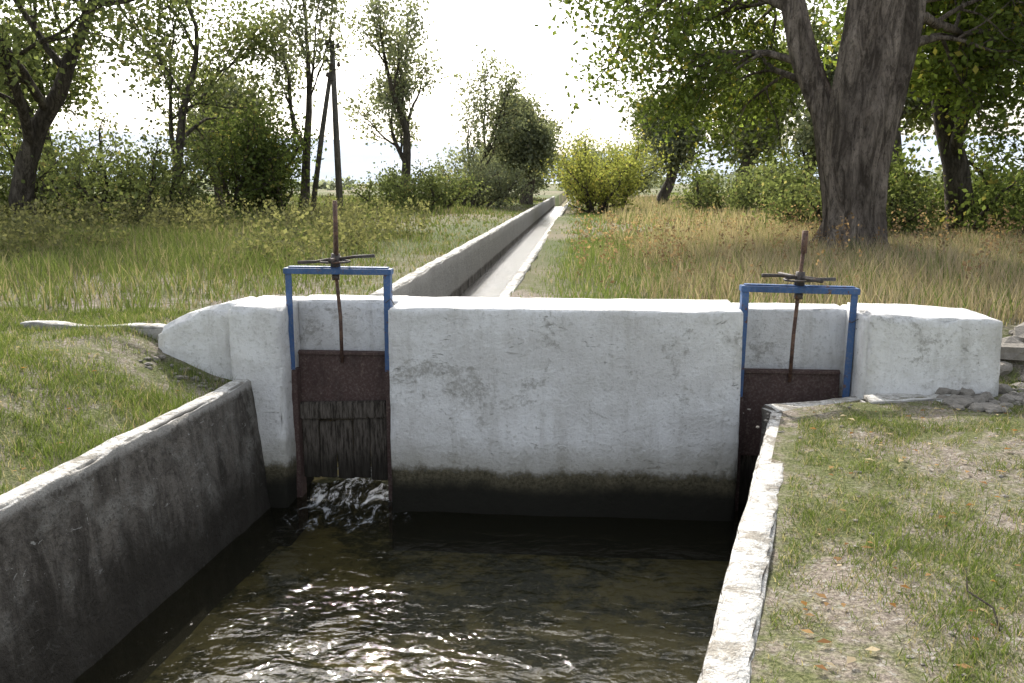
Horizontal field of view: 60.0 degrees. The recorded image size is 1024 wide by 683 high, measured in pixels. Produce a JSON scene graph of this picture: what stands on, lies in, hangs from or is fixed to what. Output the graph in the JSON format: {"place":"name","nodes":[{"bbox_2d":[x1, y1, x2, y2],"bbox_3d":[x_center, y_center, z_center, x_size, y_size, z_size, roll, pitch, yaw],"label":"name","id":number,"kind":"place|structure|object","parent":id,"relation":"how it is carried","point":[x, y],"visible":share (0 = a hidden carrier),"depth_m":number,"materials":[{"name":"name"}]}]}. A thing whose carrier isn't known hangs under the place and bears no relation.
{"place":"outdoors","nodes":[
{"label":"outdoors","id":0,"kind":"place"},
{"bbox_2d":[0,218,479,313],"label":"meadow grass","id":1,"kind":"structure","parent":0,"point":[179,244],"depth_m":11.86,"materials":[{"name":"green plant"}]},
{"bbox_2d":[459,207,563,296],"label":"water","id":2,"kind":"structure","parent":0,"point":[494,279],"depth_m":19.44,"materials":[{"name":"white liquid"}]},
{"bbox_2d":[0,184,1023,682],"bbox_3d":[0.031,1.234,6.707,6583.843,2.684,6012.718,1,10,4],"label":"ground","id":3,"kind":"structure","parent":0,"point":[332,596],"depth_m":6.07,"materials":[{"name":"green plant"}]},
{"bbox_2d":[0,0,116,198],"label":"acacia tree","id":4,"kind":"object","parent":3,"relation":"on","point":[44,74],"visible":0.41,"depth_m":28.21,"materials":[{"name":"green plant"}]},
{"bbox_2d":[0,92,117,214],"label":"bush","id":5,"kind":"object","parent":3,"relation":"on","point":[3,123],"visible":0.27,"depth_m":24.51,"materials":[{"name":"green plant"}]},
{"bbox_2d":[0,346,176,470],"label":"fallen leaves","id":6,"kind":"object","parent":3,"relation":"on","point":[66,408],"visible":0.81,"depth_m":6.36,"materials":[{"name":"brown plant"}]},
{"bbox_2d":[20,321,164,338],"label":"concrete kerb","id":7,"kind":"structure","parent":3,"relation":"on","point":[154,331],"depth_m":7.86,"materials":[{"name":"grey concrete"}]},
{"bbox_2d":[0,115,235,228],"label":"bush","id":8,"kind":"object","parent":3,"relation":"on","point":[153,183],"visible":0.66,"depth_m":23.78,"materials":[{"name":"green plant"}]},
{"bbox_2d":[0,302,236,495],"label":"grass","id":9,"kind":"structure","parent":3,"relation":"on","point":[116,316],"depth_m":6.53,"materials":[{"name":"green plant"}]},
{"bbox_2d":[0,0,248,226],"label":"walnut tree","id":10,"kind":"object","parent":3,"relation":"on","point":[35,128],"visible":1,"depth_m":19.80,"materials":[{"name":"green plant"}]},
{"bbox_2d":[0,97,250,222],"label":"bush","id":11,"kind":"object","parent":3,"relation":"on","point":[40,175],"visible":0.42,"depth_m":24.12,"materials":[{"name":"green plant"}]},
{"bbox_2d":[0,379,276,682],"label":"channel wall","id":12,"kind":"structure","parent":3,"relation":"on","point":[125,557],"depth_m":5.58,"materials":[{"name":"concrete"}]},
{"bbox_2d":[26,0,302,221],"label":"walnut tree","id":13,"kind":"object","parent":3,"relation":"on","point":[170,75],"visible":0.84,"depth_m":26.61,"materials":[{"name":"green plant"}]},
{"bbox_2d":[137,355,224,390],"bbox_3d":[-2.726,0.258,7.283,0.647,0.250,0.348,1,10,4],"label":"rubble","id":14,"kind":"object","parent":3,"relation":"on","point":[148,364],"visible":0.81,"depth_m":7.28,"materials":[{"name":"stone"}]},
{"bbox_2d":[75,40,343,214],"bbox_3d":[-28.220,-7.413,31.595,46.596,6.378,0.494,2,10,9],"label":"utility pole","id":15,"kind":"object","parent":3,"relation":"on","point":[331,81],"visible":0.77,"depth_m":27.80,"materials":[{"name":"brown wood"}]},
{"bbox_2d":[0,190,436,266],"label":"weeds","id":16,"kind":"object","parent":3,"relation":"on","point":[319,221],"visible":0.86,"depth_m":15.98,"materials":[{"name":"green plant"}]},
{"bbox_2d":[153,57,289,207],"bbox_3d":[-10.706,-7.899,33.377,4.363,6.579,5.176,1,10,4],"label":"acacia tree","id":17,"kind":"object","parent":3,"relation":"on","point":[237,85],"visible":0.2,"depth_m":33.02,"materials":[{"name":"green plant"}]},
{"bbox_2d":[150,84,329,216],"bbox_3d":[-8.345,-5.741,27.386,5.102,4.185,5.234,5,12,28],"label":"bush","id":18,"kind":"object","parent":3,"relation":"on","point":[233,161],"visible":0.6,"depth_m":26.49,"materials":[{"name":"green plant"}]},
{"bbox_2d":[212,101,308,217],"bbox_3d":[-7.524,-5.386,26.970,2.528,3.504,4.429,-1,10,-7],"label":"bush","id":19,"kind":"object","parent":3,"relation":"on","point":[262,183],"visible":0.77,"depth_m":26.23,"materials":[{"name":"green plant"}]},
{"bbox_2d":[2,193,549,242],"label":"meadow grass","id":20,"kind":"structure","parent":3,"relation":"on","point":[465,209],"depth_m":26.24,"materials":[{"name":"green plant"}]},
{"bbox_2d":[217,0,368,209],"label":"poplar tree","id":21,"kind":"object","parent":3,"relation":"on","point":[305,51],"visible":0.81,"depth_m":27.56,"materials":[{"name":"green plant"}]},
{"bbox_2d":[319,418,353,443],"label":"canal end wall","id":22,"kind":"structure","parent":3,"relation":"on","point":[352,419],"depth_m":9.09,"materials":[{"name":"concrete"}]},
{"bbox_2d":[337,0,448,186],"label":"elm tree","id":23,"kind":"object","parent":3,"relation":"on","point":[397,88],"visible":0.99,"depth_m":36.82,"materials":[{"name":"green plant"}]},
{"bbox_2d":[342,155,490,211],"bbox_3d":[-3.786,-5.641,33.878,5.231,2.938,4.772,6,12,30],"label":"bush","id":24,"kind":"object","parent":3,"relation":"on","point":[389,186],"visible":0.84,"depth_m":33.47,"materials":[{"name":"green plant"}]},
{"bbox_2d":[369,196,554,296],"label":"canal wall","id":25,"kind":"structure","parent":3,"relation":"on","point":[458,271],"depth_m":15.18,"materials":[{"name":"concrete"}]},
{"bbox_2d":[426,143,550,208],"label":"bush","id":26,"kind":"object","parent":3,"relation":"on","point":[499,198],"visible":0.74,"depth_m":40.98,"materials":[{"name":"green plant"}]},
{"bbox_2d":[446,42,548,202],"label":"elm tree","id":27,"kind":"object","parent":3,"relation":"on","point":[502,129],"visible":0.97,"depth_m":42.40,"materials":[{"name":"green plant"}]},
{"bbox_2d":[458,138,558,199],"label":"willow bush","id":28,"kind":"object","parent":3,"relation":"on","point":[542,183],"visible":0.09,"depth_m":56.69,"materials":[{"name":"green plant"}]},
{"bbox_2d":[0,161,1023,197],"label":"distant tree line","id":29,"kind":"object","parent":3,"relation":"on","point":[323,184],"visible":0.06,"depth_m":114.61,"materials":[{"name":"green plant"}]},
{"bbox_2d":[481,87,580,204],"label":"willow tree","id":30,"kind":"object","parent":3,"relation":"on","point":[537,145],"visible":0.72,"depth_m":44.57,"materials":[{"name":"green plant"}]},
{"bbox_2d":[499,199,570,296],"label":"canal wall","id":31,"kind":"structure","parent":3,"relation":"on","point":[516,280],"depth_m":13.44,"materials":[{"name":"concrete"}]},
{"bbox_2d":[157,295,1003,560],"bbox_3d":[0.453,0.726,7.640,6.972,2.150,1.015,1,10,4],"label":"concrete weir","id":32,"kind":"object","parent":3,"relation":"on","point":[584,427],"visible":0.7,"depth_m":7.27,"materials":[{"name":"white concrete"}]},
{"bbox_2d":[283,200,393,532],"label":"sluice gate","id":33,"kind":"structure","parent":32,"relation":"attached to","point":[341,383],"depth_m":7.68,"materials":[{"name":"blue paint"}]},
{"bbox_2d":[732,230,860,543],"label":"sluice gate","id":34,"kind":"structure","parent":32,"relation":"attached to","point":[761,389],"depth_m":7.37,"materials":[{"name":"blue paint"}]},
{"bbox_2d":[528,126,685,213],"bbox_3d":[3.506,-7.117,37.164,4.786,3.909,6.101,-8,13,-38],"label":"yellow bush","id":35,"kind":"object","parent":3,"relation":"on","point":[582,185],"visible":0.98,"depth_m":36.41,"materials":[{"name":"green plant"}]},
{"bbox_2d":[549,127,677,197],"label":"yellow bush","id":36,"kind":"object","parent":3,"relation":"on","point":[645,175],"visible":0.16,"depth_m":54.56,"materials":[{"name":"green plant"}]},
{"bbox_2d":[614,78,712,203],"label":"ash tree","id":37,"kind":"object","parent":3,"relation":"on","point":[679,143],"visible":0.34,"depth_m":44.51,"materials":[{"name":"green plant"}]},
{"bbox_2d":[662,149,781,216],"bbox_3d":[8.149,-5.519,33.082,5.222,3.291,4.071,8,13,37],"label":"bush","id":38,"kind":"object","parent":3,"relation":"on","point":[707,193],"visible":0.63,"depth_m":32.78,"materials":[{"name":"green plant"}]},
{"bbox_2d":[696,411,782,682],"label":"channel wall","id":39,"kind":"structure","parent":3,"relation":"on","point":[727,653],"depth_m":3.89,"materials":[{"name":"concrete"}]},
{"bbox_2d":[694,65,804,204],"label":"ash tree","id":40,"kind":"object","parent":3,"relation":"on","point":[753,150],"visible":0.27,"depth_m":40.88,"materials":[{"name":"green plant"}]},
{"bbox_2d":[534,0,1023,255],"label":"poplar tree","id":41,"kind":"object","parent":3,"relation":"on","point":[856,110],"visible":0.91,"depth_m":14.91,"materials":[{"name":"green plant"}]},
{"bbox_2d":[568,196,1023,296],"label":"weeds","id":42,"kind":"object","parent":3,"relation":"on","point":[787,230],"visible":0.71,"depth_m":13.85,"materials":[{"name":"beige plant"}]},
{"bbox_2d":[760,396,860,444],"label":"corner wall","id":43,"kind":"structure","parent":3,"relation":"on","point":[776,408],"depth_m":6.85,"materials":[{"name":"concrete"}]},
{"bbox_2d":[742,144,927,218],"bbox_3d":[9.494,-4.374,26.189,5.847,3.083,4.818,7,13,35],"label":"bush","id":44,"kind":"object","parent":3,"relation":"on","point":[771,179],"visible":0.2,"depth_m":26.07,"materials":[{"name":"green plant"}]},
{"bbox_2d":[763,0,928,201],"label":"ash tree","id":45,"kind":"object","parent":3,"relation":"on","point":[804,136],"visible":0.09,"depth_m":28.86,"materials":[{"name":"green plant"}]},
{"bbox_2d":[742,144,953,238],"bbox_3d":[7.369,-3.189,19.286,3.903,2.497,4.410,-6,12,-29],"label":"bush","id":46,"kind":"object","parent":3,"relation":"on","point":[809,190],"visible":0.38,"depth_m":19.17,"materials":[{"name":"green plant"}]},
{"bbox_2d":[747,0,1018,191],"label":"maple tree","id":47,"kind":"object","parent":3,"relation":"on","point":[820,35],"visible":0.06,"depth_m":29.80,"materials":[{"name":"green plant"}]},
{"bbox_2d":[747,397,1023,676],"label":"pebbles","id":48,"kind":"object","parent":3,"relation":"on","point":[898,591],"visible":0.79,"depth_m":4.86,"materials":[{"name":"stone"}]},
{"bbox_2d":[801,406,1023,669],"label":"fallen leaves","id":49,"kind":"object","parent":3,"relation":"on","point":[849,658],"visible":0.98,"depth_m":3.75,"materials":[{"name":"brown plant"}]},
{"bbox_2d":[858,394,968,403],"bbox_3d":[3.110,0.537,6.798,0.885,0.239,0.277,-1,10,-3],"label":"concrete ledge","id":50,"kind":"object","parent":3,"relation":"on","point":[872,400],"visible":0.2,"depth_m":6.73,"materials":[{"name":"grey concrete"}]},
{"bbox_2d":[806,0,1023,232],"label":"maple tree","id":51,"kind":"object","parent":3,"relation":"on","point":[951,151],"visible":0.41,"depth_m":16.81,"materials":[{"name":"green plant"}]},
{"bbox_2d":[816,121,1023,237],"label":"bush","id":52,"kind":"object","parent":3,"relation":"on","point":[983,207],"visible":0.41,"depth_m":18.45,"materials":[{"name":"green plant"}]},
{"bbox_2d":[912,122,1023,231],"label":"bush","id":53,"kind":"object","parent":3,"relation":"on","point":[971,160],"visible":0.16,"depth_m":20.87,"materials":[{"name":"green plant"}]},
{"bbox_2d":[933,322,1023,413],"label":"rubble","id":54,"kind":"object","parent":3,"relation":"on","point":[1012,348],"visible":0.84,"depth_m":6.89,"materials":[{"name":"stone"}]},
{"bbox_2d":[941,4,1023,108],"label":"maple tree","id":55,"kind":"object","parent":3,"relation":"on","point":[1008,63],"visible":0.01,"depth_m":20.38,"materials":[{"name":"green plant"}]},
{"bbox_2d":[966,571,999,631],"bbox_3d":[1.935,1.059,3.656,0.086,0.031,0.502,1,10,4],"label":"fallen twig","id":56,"kind":"object","parent":3,"relation":"on","point":[988,604],"visible":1,"depth_m":3.61,"materials":[{"name":"brown wood"}]},
{"bbox_2d":[0,130,1023,183],"bbox_3d":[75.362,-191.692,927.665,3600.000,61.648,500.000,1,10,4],"label":"hill","id":57,"kind":"structure","parent":0,"point":[358,158],"depth_m":819.24,"materials":[{"name":"white"}]},
{"bbox_2d":[0,0,1023,154],"label":"sky","id":58,"kind":"structure","parent":0,"point":[507,27],"materials":[{"name":"white"}]},
{"bbox_2d":[511,217,1023,326],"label":"dry grass","id":59,"kind":"structure","parent":0,"point":[876,264],"depth_m":11.23,"materials":[{"name":"beige plant"}]},
{"bbox_2d":[546,193,1020,244],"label":"dry grass","id":60,"kind":"structure","parent":0,"point":[648,215],"depth_m":25.95,"materials":[{"name":"beige plant"}]},
{"bbox_2d":[751,371,1023,682],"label":"grass","id":61,"kind":"structure","parent":0,"point":[887,541],"depth_m":4.26,"materials":[{"name":"green plant"}]}
]}

